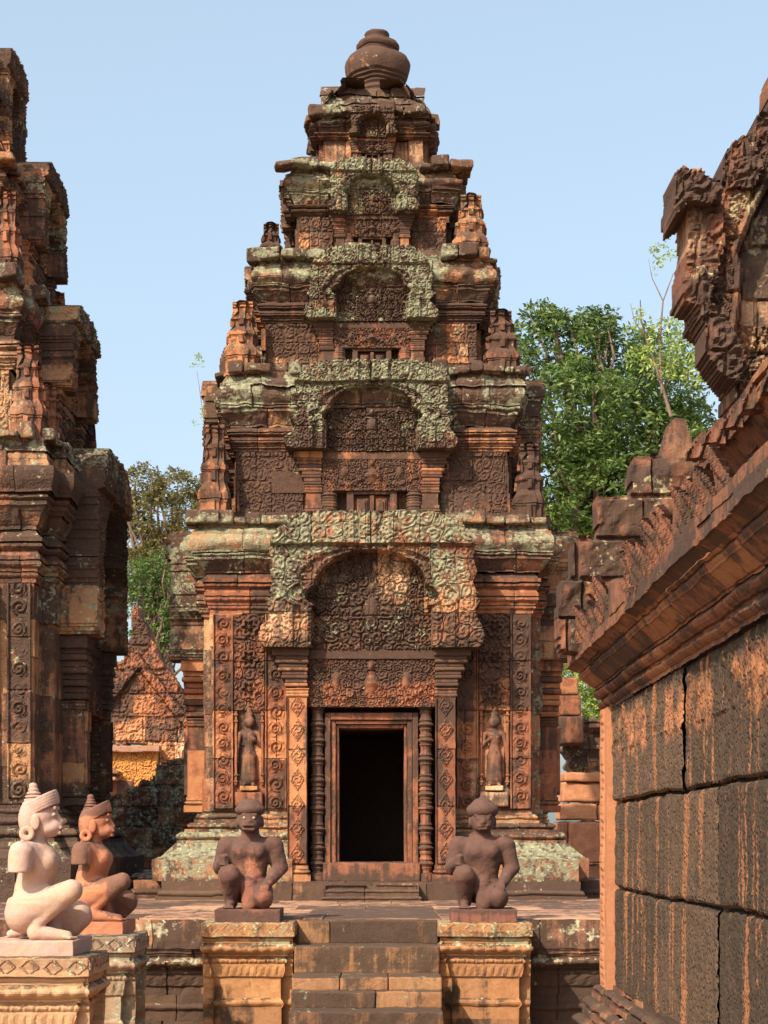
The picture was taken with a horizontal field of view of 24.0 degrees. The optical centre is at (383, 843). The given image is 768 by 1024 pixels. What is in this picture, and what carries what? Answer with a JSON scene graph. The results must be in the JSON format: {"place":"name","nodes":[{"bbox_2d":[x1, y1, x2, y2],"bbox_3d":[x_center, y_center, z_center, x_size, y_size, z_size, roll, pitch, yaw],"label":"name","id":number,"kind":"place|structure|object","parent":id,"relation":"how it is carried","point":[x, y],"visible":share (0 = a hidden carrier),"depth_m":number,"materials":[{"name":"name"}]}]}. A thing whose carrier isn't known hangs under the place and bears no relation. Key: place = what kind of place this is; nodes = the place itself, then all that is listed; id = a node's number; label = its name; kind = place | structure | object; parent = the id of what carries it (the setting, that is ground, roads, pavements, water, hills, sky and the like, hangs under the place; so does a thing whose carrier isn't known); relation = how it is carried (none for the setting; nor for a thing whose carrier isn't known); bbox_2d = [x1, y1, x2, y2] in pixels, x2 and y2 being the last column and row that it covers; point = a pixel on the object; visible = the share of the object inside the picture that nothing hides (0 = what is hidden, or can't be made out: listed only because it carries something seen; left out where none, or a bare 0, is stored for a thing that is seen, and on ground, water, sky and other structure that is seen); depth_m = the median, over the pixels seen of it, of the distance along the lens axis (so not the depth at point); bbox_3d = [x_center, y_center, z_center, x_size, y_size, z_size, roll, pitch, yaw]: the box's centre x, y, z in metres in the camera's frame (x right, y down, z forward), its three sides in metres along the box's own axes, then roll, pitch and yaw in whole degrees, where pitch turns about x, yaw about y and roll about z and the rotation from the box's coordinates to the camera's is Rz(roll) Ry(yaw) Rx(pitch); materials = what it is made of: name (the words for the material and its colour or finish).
{"place":"outdoors","nodes":[
{"label":"outdoors","id":0,"kind":"place"},
{"bbox_2d":[0,48,143,902],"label":"temple tower","id":1,"kind":"structure","parent":0,"point":[66,511],"depth_m":16.15,"materials":[{"name":"stone"}]},
{"bbox_2d":[0,919,599,1023],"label":"terrace","id":2,"kind":"structure","parent":0,"point":[561,987],"depth_m":11.91,"materials":[{"name":"stone"}]},
{"bbox_2d":[0,898,599,919],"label":"pavement","id":3,"kind":"structure","parent":0,"point":[154,909],"depth_m":13.51,"materials":[{"name":"stone"}]},
{"bbox_2d":[131,869,152,879],"bbox_3d":[-2.183,0.387,18.145,0.955,0.282,1.394,0,0,0],"label":"rubble heap","id":4,"kind":"object","parent":3,"relation":"on","point":[143,874],"visible":0.06,"depth_m":17.56,"materials":[{"name":"grey stone"}]},
{"bbox_2d":[110,758,197,869],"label":"laterite ruin wall","id":5,"kind":"structure","parent":3,"relation":"on","point":[151,819],"depth_m":20.24,"materials":[{"name":"stone"}]},
{"bbox_2d":[130,29,599,902],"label":"temple tower","id":6,"kind":"structure","parent":3,"relation":"on","point":[366,557],"depth_m":16.25,"materials":[{"name":"red stone"}]},
{"bbox_2d":[347,491,396,510],"bbox_3d":[-0.109,-3.067,16.382,0.456,0.256,0.107,0,0,0],"label":"false door","id":7,"kind":"structure","parent":6,"relation":"in","point":[356,500],"depth_m":16.33,"materials":[{"name":"stone"}]},
{"bbox_2d":[352,349,391,359],"bbox_3d":[-0.111,-4.456,16.642,0.362,0.194,0.107,0,0,0],"label":"false door","id":8,"kind":"structure","parent":6,"relation":"in","point":[360,354],"depth_m":16.59,"materials":[{"name":"stone"}]},
{"bbox_2d":[358,237,385,244],"bbox_3d":[-0.110,-5.586,16.921,0.261,0.174,0.107,0,0,0],"label":"false door","id":9,"kind":"structure","parent":6,"relation":"in","point":[368,240],"depth_m":16.88,"materials":[{"name":"stone"}]},
{"bbox_2d":[365,153,379,157],"bbox_3d":[-0.110,-6.479,17.162,0.145,0.140,0.107,0,0,0],"label":"false door","id":10,"kind":"structure","parent":6,"relation":"in","point":[372,155],"depth_m":17.11,"materials":[{"name":"stone"}]},
{"bbox_2d":[553,677,599,878],"bbox_3d":[2.924,-0.566,23.525,1.688,3.127,1.199,0,0,0],"label":"side gallery","id":11,"kind":"object","parent":3,"relation":"on","point":[579,741],"visible":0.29,"depth_m":23.20,"materials":[{"name":"stone"}]},
{"bbox_2d":[0,0,767,822],"label":"sky","id":12,"kind":"structure","parent":0,"point":[164,125],"materials":[{"name":"blue"}]},
{"bbox_2d":[554,78,767,1023],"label":"library building","id":13,"kind":"structure","parent":0,"point":[661,622],"depth_m":7.09,"materials":[{"name":"stone"}]},
{"label":"ground","id":14,"kind":"structure","parent":0,"visible":0},
{"bbox_2d":[0,950,110,1023],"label":"stone pedestal","id":15,"kind":"object","parent":14,"relation":"on","point":[52,989],"visible":0.98,"depth_m":8.42,"materials":[{"name":"stone"}]},
{"bbox_2d":[0,782,92,955],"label":"guardian statue","id":16,"kind":"object","parent":15,"relation":"on","point":[44,915],"visible":1,"depth_m":8.59,"materials":[{"name":"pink stone"}]},
{"bbox_2d":[86,931,149,1023],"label":"stone pedestal","id":17,"kind":"object","parent":14,"relation":"on","point":[129,958],"visible":0.48,"depth_m":10.36,"materials":[{"name":"grey stone"}]},
{"bbox_2d":[71,794,137,934],"bbox_3d":[-1.717,0.118,10.813,0.459,0.832,0.544,0,0,0],"label":"guardian statue","id":18,"kind":"object","parent":17,"relation":"on","point":[111,902],"visible":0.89,"depth_m":10.69,"materials":[{"name":"red stone"}]},
{"bbox_2d":[110,606,187,795],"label":"ruined gate","id":19,"kind":"structure","parent":14,"relation":"on","point":[148,717],"depth_m":31.58,"materials":[{"name":"stone"}]},
{"bbox_2d":[127,549,180,675],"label":"green bushy tree","id":20,"kind":"object","parent":14,"relation":"on","point":[154,612],"visible":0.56,"depth_m":41.92,"materials":[{"name":"green plant"}]},
{"bbox_2d":[126,460,201,764],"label":"olive tree","id":21,"kind":"object","parent":14,"relation":"on","point":[153,540],"visible":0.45,"depth_m":50.22,"materials":[{"name":"green plant"}]},
{"bbox_2d":[189,353,203,425],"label":"yellow twig tree","id":22,"kind":"object","parent":14,"relation":"on","point":[198,357],"visible":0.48,"depth_m":46.37,"materials":[{"name":"green plant"}]},
{"bbox_2d":[200,919,297,1023],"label":"stone pedestal","id":23,"kind":"object","parent":14,"relation":"on","point":[247,972],"visible":0.94,"depth_m":11.53,"materials":[{"name":"stone"}]},
{"bbox_2d":[213,799,287,921],"bbox_3d":[-0.873,0.105,11.753,0.494,0.802,0.443,0,0,0],"label":"guardian statue","id":24,"kind":"object","parent":23,"relation":"on","point":[246,857],"visible":1,"depth_m":11.68,"materials":[{"name":"stone"}]},
{"bbox_2d":[288,919,443,1023],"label":"stone stairs","id":25,"kind":"structure","parent":14,"relation":"on","point":[343,977],"depth_m":11.38,"materials":[{"name":"stone"}]},
{"bbox_2d":[437,919,532,1023],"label":"stone pedestal","id":26,"kind":"object","parent":14,"relation":"on","point":[485,970],"visible":0.95,"depth_m":11.53,"materials":[{"name":"stone"}]},
{"bbox_2d":[445,795,519,921],"bbox_3d":[0.643,0.094,11.754,0.491,0.824,0.444,0,0,0],"label":"guardian statue","id":27,"kind":"object","parent":26,"relation":"on","point":[478,857],"visible":1,"depth_m":11.68,"materials":[{"name":"stone"}]},
{"bbox_2d":[561,663,600,863],"bbox_3d":[3.159,-0.780,27.967,1.006,4.576,1.761,0,0,0],"label":"leafy bush","id":28,"kind":"object","parent":14,"relation":"on","point":[590,709],"visible":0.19,"depth_m":27.32,"materials":[{"name":"green plant"}]},
{"bbox_2d":[512,296,717,820],"bbox_3d":[4.817,-5.289,40.061,7.491,13.605,4.974,0,0,0],"label":"broadleaf tree","id":29,"kind":"object","parent":14,"relation":"on","point":[588,459],"visible":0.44,"depth_m":39.25,"materials":[{"name":"green plant"}]},
{"bbox_2d":[622,239,706,416],"bbox_3d":[5.281,-4.900,33.722,1.669,12.806,1.131,0,0,0],"label":"slender tree","id":30,"kind":"object","parent":14,"relation":"on","point":[648,347],"visible":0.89,"depth_m":33.71,"materials":[{"name":"green plant"}]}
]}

